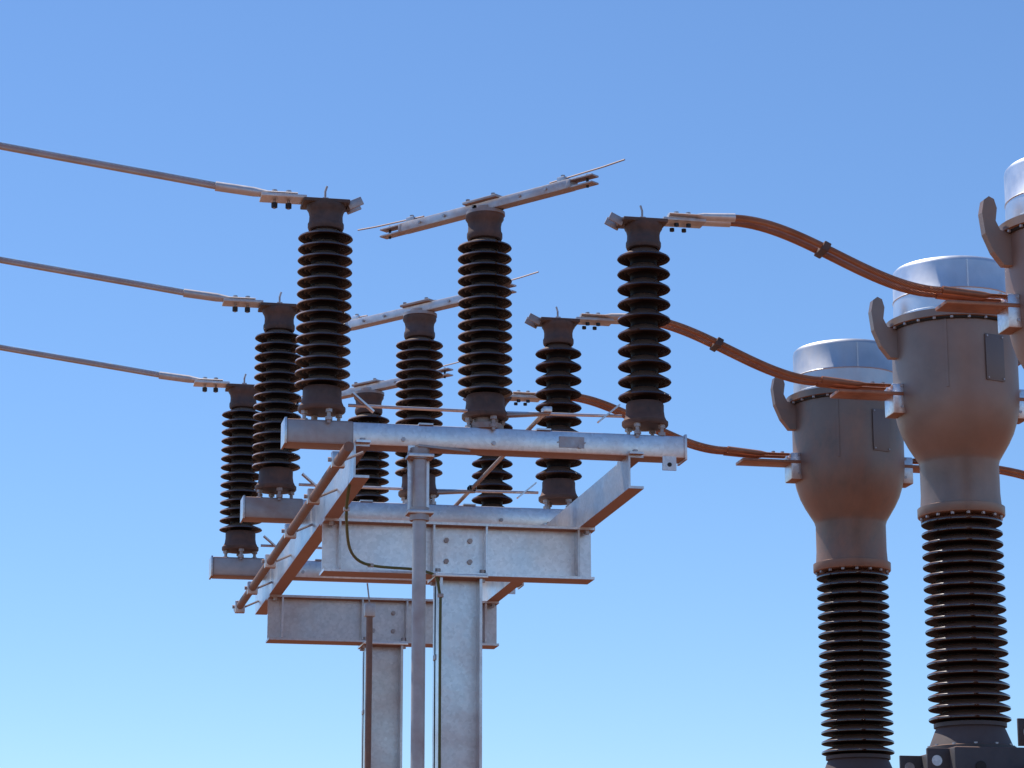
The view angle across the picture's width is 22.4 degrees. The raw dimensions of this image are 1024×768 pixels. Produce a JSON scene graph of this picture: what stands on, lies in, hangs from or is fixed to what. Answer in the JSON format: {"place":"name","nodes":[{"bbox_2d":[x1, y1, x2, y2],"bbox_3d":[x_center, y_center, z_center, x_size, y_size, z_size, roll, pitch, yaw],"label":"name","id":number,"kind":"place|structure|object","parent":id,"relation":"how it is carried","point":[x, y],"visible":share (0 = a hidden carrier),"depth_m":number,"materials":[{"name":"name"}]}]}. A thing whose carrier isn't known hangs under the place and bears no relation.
{"place":"outdoors","nodes":[
{"label":"outdoors","id":0,"kind":"place"},
{"bbox_2d":[0,0,1023,767],"label":"sky","id":1,"kind":"structure","parent":0,"point":[877,131],"materials":[{"name":"blue"}]},
{"label":"yard ground","id":2,"kind":"structure","parent":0},
{"bbox_2d":[255,443,643,767],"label":"steel support structure","id":3,"kind":"object","parent":2,"relation":"on","point":[481,570],"visible":0.95,"depth_m":9.77,"materials":[{"name":"metal"}]},
{"bbox_2d":[209,555,523,593],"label":"switch base beam","id":4,"kind":"structure","parent":3,"relation":"on","point":[235,568],"depth_m":11.68,"materials":[{"name":"grey metal"}]},
{"bbox_2d":[193,205,540,559],"bbox_3d":[-0.423,0.129,10.768,1.620,0.877,3.391,3,-14,-11],"label":"disconnector pole","id":5,"kind":"object","parent":3,"relation":"on","point":[241,476],"visible":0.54,"depth_m":11.82,"materials":[{"name":"black ceramic"}]},
{"bbox_2d":[512,211,1023,479],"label":"jumpers twin conductor","id":6,"kind":"object","parent":5,"relation":"attached to","point":[820,249],"visible":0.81,"depth_m":10.75,"materials":[{"name":"metal"}]},
{"bbox_2d":[240,495,594,532],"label":"switch base beam","id":7,"kind":"structure","parent":3,"relation":"on","point":[267,510],"depth_m":10.38,"materials":[{"name":"grey metal"}]},
{"bbox_2d":[222,205,613,508],"bbox_3d":[-0.281,-0.035,10.093,1.620,0.877,1.973,3,-14,-11],"label":"disconnector pole","id":8,"kind":"object","parent":3,"relation":"on","point":[419,355],"visible":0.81,"depth_m":10.53,"materials":[{"name":"black ceramic"}]},
{"bbox_2d":[0,142,297,392],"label":"power lines","id":9,"kind":"object","parent":8,"relation":"attached to","point":[232,189],"visible":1,"depth_m":10.37,"materials":[{"name":"metal"}]},
{"bbox_2d":[232,392,621,767],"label":"switch operating mechanism","id":10,"kind":"object","parent":3,"relation":"attached to","point":[418,458],"visible":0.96,"depth_m":9.00,"materials":[{"name":"metal"}]},
{"bbox_2d":[259,159,705,436],"bbox_3d":[-0.094,-0.251,9.204,1.541,0.877,0.659,-2,-14,9],"label":"disconnector pole","id":11,"kind":"object","parent":3,"relation":"on","point":[325,272],"visible":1,"depth_m":9.17,"materials":[{"name":"black ceramic"}]},
{"bbox_2d":[281,417,686,470],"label":"switch base beam","id":12,"kind":"structure","parent":3,"relation":"on","point":[669,453],"depth_m":9.05,"materials":[{"name":"grey metal"}]},
{"bbox_2d":[736,339,919,767],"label":"current transformer","id":13,"kind":"object","parent":2,"relation":"on","point":[849,467],"visible":0.98,"depth_m":12.15,"materials":[{"name":"metal"}]},
{"bbox_2d":[830,255,1023,767],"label":"current transformer","id":14,"kind":"object","parent":2,"relation":"on","point":[952,396],"visible":0.97,"depth_m":10.80,"materials":[{"name":"metal"}]},
{"bbox_2d":[935,158,1023,745],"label":"current transformer","id":15,"kind":"object","parent":2,"relation":"on","point":[1004,242],"visible":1,"depth_m":9.64,"materials":[{"name":"metal"}]}
]}

